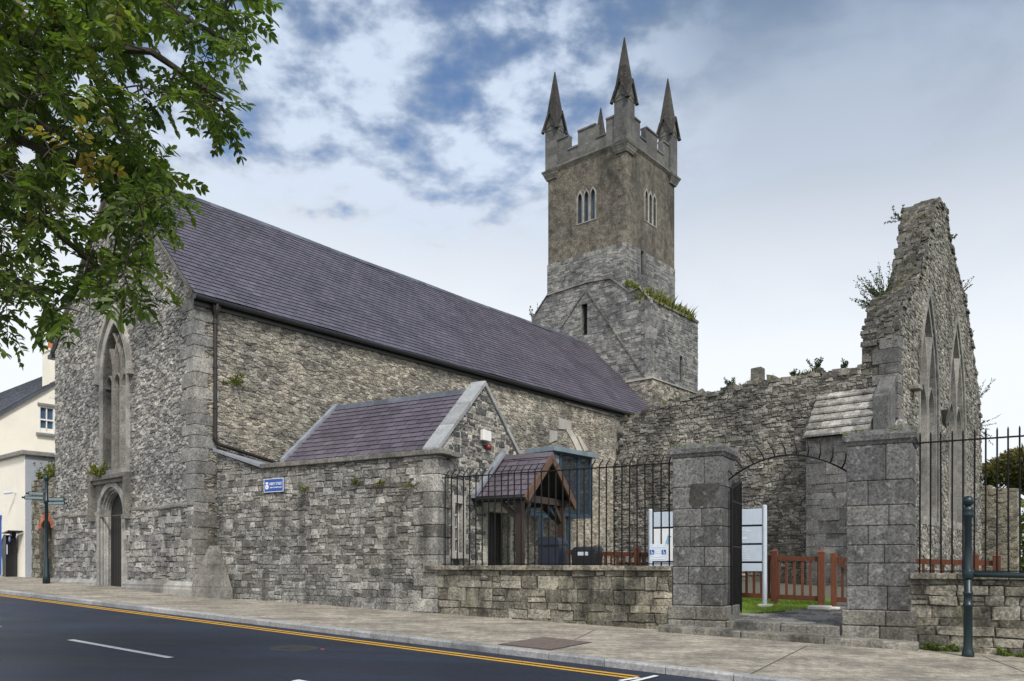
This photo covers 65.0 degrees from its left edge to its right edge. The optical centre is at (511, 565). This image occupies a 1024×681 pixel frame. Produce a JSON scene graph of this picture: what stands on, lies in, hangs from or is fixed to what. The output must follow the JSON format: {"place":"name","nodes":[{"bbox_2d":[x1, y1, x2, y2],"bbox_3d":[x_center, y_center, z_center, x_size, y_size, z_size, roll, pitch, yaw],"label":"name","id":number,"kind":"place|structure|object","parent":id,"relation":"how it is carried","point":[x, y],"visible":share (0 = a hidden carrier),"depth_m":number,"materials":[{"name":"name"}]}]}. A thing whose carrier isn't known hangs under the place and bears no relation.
{"place":"outdoors","nodes":[
{"label":"outdoors","id":0,"kind":"place"},
{"bbox_2d":[0,594,718,680],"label":"road","id":1,"kind":"structure","parent":0,"point":[47,640],"depth_m":11.42,"materials":[{"name":"grey asphalt"}]},
{"bbox_2d":[270,645,323,651],"bbox_3d":[-3.308,1.269,12.205,0.718,0.055,0.718,0,0,-41],"label":"manhole cover","id":2,"kind":"object","parent":1,"relation":"on","point":[296,648],"visible":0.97,"depth_m":12.12,"materials":[{"name":"metal"}]},
{"bbox_2d":[0,589,807,680],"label":"kerb","id":3,"kind":"structure","parent":1,"relation":"on","point":[719,675],"depth_m":12.58,"materials":[{"name":"concrete"}]},
{"bbox_2d":[0,575,1023,680],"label":"pavement","id":4,"kind":"structure","parent":0,"point":[805,661],"depth_m":13.10,"materials":[{"name":"grey concrete"}]},
{"bbox_2d":[1,530,22,576],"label":"parking meter","id":5,"kind":"object","parent":4,"relation":"on","point":[8,549],"visible":0.88,"depth_m":29.50,"materials":[{"name":"black metal"}]},
{"bbox_2d":[0,342,54,576],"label":"cream house","id":6,"kind":"structure","parent":4,"relation":"on","point":[27,425],"depth_m":32.22,"materials":[{"name":"paint"}]},
{"bbox_2d":[0,515,1,574],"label":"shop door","id":7,"kind":"structure","parent":6,"relation":"in","point":[0,515],"depth_m":30.80,"materials":[{"name":"blue"}]},
{"bbox_2d":[36,402,54,436],"bbox_3d":[-19.341,-6.050,33.418,0.230,1.340,0.840,0,0,40],"label":"sash window","id":8,"kind":"structure","parent":6,"relation":"in","point":[46,412],"depth_m":33.43,"materials":[{"name":"white paint"}]},
{"bbox_2d":[31,477,54,577],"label":"stone wall","id":9,"kind":"structure","parent":4,"relation":"on","point":[38,525],"depth_m":29.04,"materials":[{"name":"stone"}]},
{"bbox_2d":[35,467,43,479],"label":"wall plant","id":10,"kind":"object","parent":9,"relation":"on","point":[40,474],"depth_m":29.43,"materials":[{"name":"green plant"}]},
{"bbox_2d":[33,458,53,478],"bbox_3d":[-17.024,-3.475,29.223,0.697,0.866,0.679,0,0,-26],"label":"wall plant","id":11,"kind":"object","parent":9,"relation":"on","point":[45,472],"depth_m":29.14,"materials":[{"name":"green plant"}]},
{"bbox_2d":[46,461,54,476],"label":"wall plant","id":12,"kind":"object","parent":9,"relation":"on","point":[51,469],"depth_m":28.40,"materials":[{"name":"green plant"}]},
{"bbox_2d":[47,465,54,477],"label":"wall plant","id":13,"kind":"object","parent":9,"relation":"on","point":[49,473],"depth_m":28.79,"materials":[{"name":"green plant"}]},
{"bbox_2d":[22,474,66,583],"bbox_3d":[-14.906,-1.145,25.737,1.364,3.550,0.352,0,0,-6],"label":"finger post","id":14,"kind":"object","parent":4,"relation":"on","point":[47,500],"visible":0.98,"depth_m":25.75,"materials":[{"name":"black metal"}]},
{"bbox_2d":[48,172,650,598],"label":"friary church","id":15,"kind":"structure","parent":4,"relation":"on","point":[302,334],"depth_m":25.13,"materials":[{"name":"stone"}]},
{"bbox_2d":[87,461,110,477],"bbox_3d":[-12.786,-2.969,24.930,0.763,0.594,0.748,0,0,9],"label":"wall plant","id":16,"kind":"object","parent":15,"relation":"attached to","point":[99,472],"depth_m":24.77,"materials":[{"name":"green plant"}]},
{"bbox_2d":[86,471,131,586],"bbox_3d":[-12.256,-0.840,24.744,2.720,3.880,0.560,0,0,40],"label":"doorway","id":17,"kind":"structure","parent":15,"relation":"in","point":[113,490],"depth_m":25.10,"materials":[{"name":"stone"}]},
{"bbox_2d":[92,304,133,474],"bbox_3d":[-12.098,-5.320,24.637,2.520,5.320,0.480,0,0,40],"label":"west window","id":18,"kind":"structure","parent":15,"relation":"in","point":[118,382],"depth_m":24.79,"materials":[{"name":"stone"}]},
{"bbox_2d":[221,373,246,385],"bbox_3d":[-7.711,-5.141,22.260,0.619,0.464,0.705,0,0,40],"label":"wall plant","id":19,"kind":"object","parent":15,"relation":"attached to","point":[237,382],"depth_m":22.21,"materials":[{"name":"green plant"}]},
{"bbox_2d":[531,37,698,408],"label":"church tower","id":20,"kind":"structure","parent":15,"relation":"on","point":[611,208],"depth_m":43.57,"materials":[{"name":"stone"}]},
{"bbox_2d":[576,186,595,224],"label":"belfry window","id":21,"kind":"structure","parent":20,"relation":"in","point":[589,214],"depth_m":43.95,"materials":[{"name":"stone"}]},
{"bbox_2d":[644,188,656,227],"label":"belfry window","id":22,"kind":"structure","parent":20,"relation":"in","point":[647,195],"depth_m":44.12,"materials":[{"name":"stone"}]},
{"bbox_2d":[624,279,697,320],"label":"ledge grass","id":23,"kind":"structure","parent":20,"relation":"on","point":[631,284],"depth_m":41.96,"materials":[{"name":"green plant"}]},
{"bbox_2d":[213,381,575,613],"bbox_3d":[-3.344,-1.423,20.961,9.150,6.046,4.228,0,0,30],"label":"stone annex","id":24,"kind":"object","parent":4,"relation":"on","point":[333,535],"visible":0.86,"depth_m":19.20,"materials":[{"name":"stone"}]},
{"bbox_2d":[264,478,283,492],"bbox_3d":[-5.943,-2.000,20.058,0.680,0.340,0.037,0,0,30],"label":"street sign","id":25,"kind":"object","parent":24,"relation":"attached to","point":[274,485],"visible":1,"depth_m":20.03,"materials":[{"name":"blue metal"}]},
{"bbox_2d":[299,485,309,491],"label":"wall fern","id":26,"kind":"object","parent":24,"relation":"attached to","point":[303,488],"depth_m":19.46,"materials":[{"name":"green plant"}]},
{"bbox_2d":[350,477,360,486],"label":"wall fern","id":27,"kind":"object","parent":24,"relation":"attached to","point":[353,480],"depth_m":18.65,"materials":[{"name":"green plant"}]},
{"bbox_2d":[375,479,385,490],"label":"wall fern","id":28,"kind":"object","parent":24,"relation":"attached to","point":[380,482],"depth_m":18.29,"materials":[{"name":"green plant"}]},
{"bbox_2d":[401,479,419,489],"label":"wall fern","id":29,"kind":"object","parent":24,"relation":"attached to","point":[407,485],"depth_m":17.83,"materials":[{"name":"green plant"}]},
{"bbox_2d":[450,495,468,558],"bbox_3d":[-1.258,-0.880,18.399,0.240,1.440,0.660,0,0,30],"label":"window","id":30,"kind":"structure","parent":24,"relation":"in","point":[454,497],"depth_m":18.50,"materials":[{"name":"paint"}]},
{"bbox_2d":[489,513,500,565],"bbox_3d":[-0.546,-0.125,20.135,0.065,2.450,1.180,0,0,30],"label":"door","id":31,"kind":"structure","parent":24,"relation":"in","point":[491,515],"depth_m":20.22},
{"bbox_2d":[498,637,591,649],"bbox_3d":[0.556,1.234,12.676,0.971,0.074,1.387,0,0,34],"label":"access cover","id":32,"kind":"object","parent":4,"relation":"on","point":[546,643],"visible":0.97,"depth_m":12.56,"materials":[{"name":"metal"}]},
{"bbox_2d":[424,565,673,629],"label":"boundary wall","id":33,"kind":"structure","parent":4,"relation":"on","point":[625,596],"depth_m":16.11,"materials":[{"name":"stone"}]},
{"bbox_2d":[442,454,672,565],"bbox_3d":[0.780,-1.053,16.485,5.280,2.146,0.181,0,0,30],"label":"iron railing","id":34,"kind":"object","parent":33,"relation":"on","point":[577,469],"visible":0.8,"depth_m":16.24,"materials":[{"name":"black metal"}]},
{"bbox_2d":[650,544,666,560],"bbox_3d":[2.765,-0.242,15.212,0.340,0.325,0.031,0,0,30],"label":"access sign","id":35,"kind":"object","parent":34,"relation":"attached to","point":[658,552],"visible":1,"depth_m":15.21,"materials":[{"name":"white plastic"}]},
{"bbox_2d":[668,442,739,627],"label":"gate pillar","id":36,"kind":"structure","parent":4,"relation":"on","point":[702,483],"depth_m":14.75,"materials":[{"name":"stone"}]},
{"bbox_2d":[730,474,741,612],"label":"iron gate","id":37,"kind":"structure","parent":36,"relation":"attached to","point":[736,544],"depth_m":15.27,"materials":[{"name":"black metal"}]},
{"bbox_2d":[728,438,846,479],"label":"gate arch","id":38,"kind":"structure","parent":36,"relation":"attached to","point":[774,456],"depth_m":14.42,"materials":[{"name":"black metal"}]},
{"bbox_2d":[659,624,918,650],"bbox_3d":[4.650,1.316,13.866,4.232,0.455,0.519,0,0,30],"label":"step","id":39,"kind":"object","parent":4,"relation":"on","point":[810,638],"visible":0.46,"depth_m":13.58,"materials":[{"name":"stone"}]},
{"bbox_2d":[726,620,841,635],"bbox_3d":[4.821,1.223,14.223,1.932,0.455,0.530,0,0,30],"label":"step","id":40,"kind":"object","parent":39,"relation":"on","point":[808,628],"visible":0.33,"depth_m":13.97,"materials":[{"name":"stone"}]},
{"bbox_2d":[841,418,918,640],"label":"gate pillar","id":41,"kind":"structure","parent":4,"relation":"on","point":[881,514],"depth_m":13.23,"materials":[{"name":"stone"}]},
{"bbox_2d":[664,425,920,448],"bbox_3d":[4.753,-2.218,14.076,4.317,0.128,0.344,0,0,30],"label":"cap moss","id":42,"kind":"object","parent":41,"relation":"on","point":[860,430],"visible":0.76,"depth_m":13.47,"materials":[{"name":"green plant"}]},
{"bbox_2d":[922,640,941,649],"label":"weed","id":43,"kind":"object","parent":4,"relation":"on","point":[927,646],"visible":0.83,"depth_m":12.75,"materials":[{"name":"green plant"}]},
{"bbox_2d":[929,644,949,651],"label":"weed","id":44,"kind":"object","parent":4,"relation":"on","point":[938,648],"visible":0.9,"depth_m":12.66,"materials":[{"name":"green plant"}]},
{"bbox_2d":[943,643,960,651],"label":"weed","id":45,"kind":"object","parent":4,"relation":"on","point":[952,648],"visible":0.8,"depth_m":12.61,"materials":[{"name":"green plant"}]},
{"bbox_2d":[910,573,1023,655],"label":"boundary wall","id":46,"kind":"structure","parent":4,"relation":"on","point":[937,601],"depth_m":12.55,"materials":[{"name":"stone"}]},
{"bbox_2d":[914,426,1023,572],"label":"iron railing","id":47,"kind":"object","parent":46,"relation":"on","point":[962,440],"visible":0.84,"depth_m":12.67,"materials":[{"name":"black metal"}]},
{"bbox_2d":[962,496,1023,656],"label":"guard rail","id":48,"kind":"object","parent":4,"relation":"on","point":[969,573],"visible":1,"depth_m":12.02,"materials":[{"name":"teal metal"}]},
{"bbox_2d":[995,645,1012,655],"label":"weed","id":49,"kind":"object","parent":4,"relation":"on","point":[1000,652],"visible":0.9,"depth_m":12.26,"materials":[{"name":"green plant"}]},
{"bbox_2d":[1012,652,1023,657],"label":"weed","id":50,"kind":"object","parent":4,"relation":"on","point":[1021,655],"visible":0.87,"depth_m":12.11,"materials":[{"name":"green plant"}]},
{"bbox_2d":[0,0,1023,556],"label":"sky","id":51,"kind":"structure","parent":0,"point":[404,137],"materials":[{"name":"blue"}]},
{"bbox_2d":[725,605,846,623],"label":"path","id":52,"kind":"structure","parent":0,"point":[807,616],"depth_m":15.20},
{"bbox_2d":[807,605,839,609],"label":"footing block","id":53,"kind":"structure","parent":52,"relation":"on","point":[822,607],"depth_m":16.00,"materials":[{"name":"white stone"}]},
{"bbox_2d":[831,553,846,605],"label":"timber gate","id":54,"kind":"structure","parent":52,"relation":"on","point":[835,561],"depth_m":16.36,"materials":[{"name":"brown wood"}]},
{"bbox_2d":[740,594,837,612],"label":"lawn ground","id":55,"kind":"structure","parent":0,"point":[797,605],"depth_m":16.72,"materials":[{"name":"green plant"}]},
{"bbox_2d":[536,537,567,564],"bbox_3d":[0.903,0.080,18.104,0.583,1.442,0.483,0,0,30],"label":"litter bin","id":56,"kind":"object","parent":55,"relation":"on","point":[552,550],"visible":0.41,"depth_m":17.93,"materials":[{"name":"blue plastic"}]},
{"bbox_2d":[571,546,603,564],"bbox_3d":[1.676,0.190,17.906,0.605,1.236,0.506,0,0,30],"label":"litter bin","id":57,"kind":"object","parent":55,"relation":"on","point":[587,554],"visible":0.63,"depth_m":17.70,"materials":[{"name":"black plastic"}]},
{"bbox_2d":[566,545,770,598],"bbox_3d":[3.267,0.157,18.326,5.201,1.345,0.142,0,0,30],"label":"picket fence","id":58,"kind":"object","parent":55,"relation":"on","point":[746,594],"visible":0.14,"depth_m":18.46,"materials":[{"name":"brown wood"}]},
{"bbox_2d":[648,505,772,606],"bbox_3d":[4.169,-0.192,17.266,2.760,2.126,0.240,0,0,30],"label":"information board","id":59,"kind":"object","parent":55,"relation":"on","point":[754,539],"visible":0.41,"depth_m":16.79,"materials":[{"name":"white metal"}]},
{"bbox_2d":[770,548,825,604],"bbox_3d":[5.964,0.289,16.778,1.083,1.298,0.143,0,0,30],"label":"picket fence","id":60,"kind":"object","parent":55,"relation":"on","point":[776,595],"visible":0.88,"depth_m":16.78,"materials":[{"name":"brown wood"}]},
{"bbox_2d":[742,581,846,612],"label":"yard ground","id":61,"kind":"structure","parent":0,"point":[790,589],"depth_m":24.91,"materials":[{"name":"green plant"}]},
{"bbox_2d":[525,446,597,564],"bbox_3d":[1.810,-1.695,31.484,1.420,5.590,3.460,0,0,40],"label":"glazed bay","id":62,"kind":"object","parent":61,"relation":"on","point":[563,455],"visible":0.53,"depth_m":31.36,"materials":[{"name":"blue metal"}]},
{"bbox_2d":[614,197,983,586],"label":"ruined transept","id":63,"kind":"structure","parent":61,"relation":"on","point":[916,368],"depth_m":32.90,"materials":[{"name":"stone"}]},
{"bbox_2d":[723,377,735,385],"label":"plant","id":64,"kind":"object","parent":63,"relation":"on","point":[729,382],"visible":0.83,"depth_m":33.80,"materials":[{"name":"green plant"}]},
{"bbox_2d":[624,212,926,417],"bbox_3d":[10.933,-10.822,33.741,12.847,8.234,4.534,0,0,16],"label":"wall head growth","id":65,"kind":"object","parent":63,"relation":"on","point":[664,401],"depth_m":32.81,"materials":[{"name":"green plant"}]},
{"bbox_2d":[789,369,799,375],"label":"plant","id":66,"kind":"object","parent":63,"relation":"on","point":[793,372],"visible":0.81,"depth_m":32.08,"materials":[{"name":"green plant"}]},
{"bbox_2d":[806,357,823,368],"bbox_3d":[11.883,-7.914,31.569,0.642,0.598,0.405,0,0,6],"label":"plant","id":67,"kind":"object","parent":63,"relation":"attached to","point":[817,363],"visible":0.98,"depth_m":31.51,"materials":[{"name":"green plant"}]},
{"bbox_2d":[840,358,848,367],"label":"plant","id":68,"kind":"object","parent":63,"relation":"attached to","point":[845,364],"visible":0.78,"depth_m":30.85,"materials":[{"name":"green plant"}]},
{"bbox_2d":[849,288,883,308],"bbox_3d":[13.930,-10.458,31.579,0.861,0.791,1.098,0,0,-44],"label":"plant","id":69,"kind":"object","parent":63,"relation":"attached to","point":[866,304],"visible":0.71,"depth_m":31.50,"materials":[{"name":"green plant"}]},
{"bbox_2d":[853,262,896,296],"bbox_3d":[14.474,-11.318,32.249,1.469,1.614,2.710,0,0,17],"label":"plant","id":70,"kind":"object","parent":63,"relation":"on","point":[871,289],"visible":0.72,"depth_m":32.09,"materials":[{"name":"green plant"}]},
{"bbox_2d":[884,204,904,224],"bbox_3d":[16.545,-15.234,34.569,0.719,0.848,1.312,0,0,9],"label":"plant","id":71,"kind":"object","parent":63,"relation":"on","point":[897,218],"visible":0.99,"depth_m":34.51,"materials":[{"name":"green plant"}]},
{"bbox_2d":[918,286,939,526],"bbox_3d":[16.894,-6.560,33.148,0.670,9.820,3.440,0,0,40],"label":"great window","id":72,"kind":"structure","parent":63,"relation":"in","point":[927,410],"depth_m":33.30,"materials":[{"name":"stone"}]},
{"bbox_2d":[948,312,965,529],"bbox_3d":[20.239,-6.660,37.130,0.670,10.020,3.640,0,0,40],"label":"great window","id":73,"kind":"structure","parent":63,"relation":"in","point":[957,423],"depth_m":37.27,"materials":[{"name":"stone"}]},
{"bbox_2d":[962,276,973,290],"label":"plant","id":74,"kind":"object","parent":63,"relation":"attached to","point":[967,284],"visible":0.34,"depth_m":38.43,"materials":[{"name":"green plant"}]},
{"bbox_2d":[979,378,995,397],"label":"plant","id":75,"kind":"object","parent":63,"relation":"on","point":[988,386],"visible":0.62,"depth_m":41.06,"materials":[{"name":"green plant"}]},
{"bbox_2d":[981,415,999,444],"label":"plant","id":76,"kind":"object","parent":63,"relation":"attached to","point":[987,429],"visible":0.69,"depth_m":41.21,"materials":[{"name":"green plant"}]},
{"bbox_2d":[915,552,1000,572],"bbox_3d":[8.345,0.371,15.411,1.773,1.319,0.143,0,0,30],"label":"picket fence","id":77,"kind":"object","parent":61,"relation":"on","point":[978,562],"visible":0.26,"depth_m":15.29,"materials":[{"name":"brown wood"}]},
{"label":"ground","id":78,"kind":"structure","parent":0,"visible":0},
{"bbox_2d":[981,485,1022,572],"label":"garden wall","id":79,"kind":"structure","parent":78,"relation":"on","point":[1002,525],"depth_m":41.48,"materials":[{"name":"grey stone"}]},
{"bbox_2d":[981,443,1023,503],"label":"bush","id":80,"kind":"object","parent":78,"relation":"on","point":[1002,469],"visible":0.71,"depth_m":56.00,"materials":[{"name":"green plant"}]},
{"bbox_2d":[1021,499,1023,572],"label":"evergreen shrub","id":81,"kind":"object","parent":78,"relation":"on","point":[1022,537],"visible":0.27,"depth_m":43.86,"materials":[{"name":"green plant"}]},
{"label":"near pavement","id":82,"kind":"structure","parent":0,"visible":0},
{"bbox_2d":[0,0,284,368],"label":"ash tree","id":83,"kind":"object","parent":82,"relation":"on","point":[117,23],"visible":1,"depth_m":6.53,"materials":[{"name":"green plant"}]}
]}

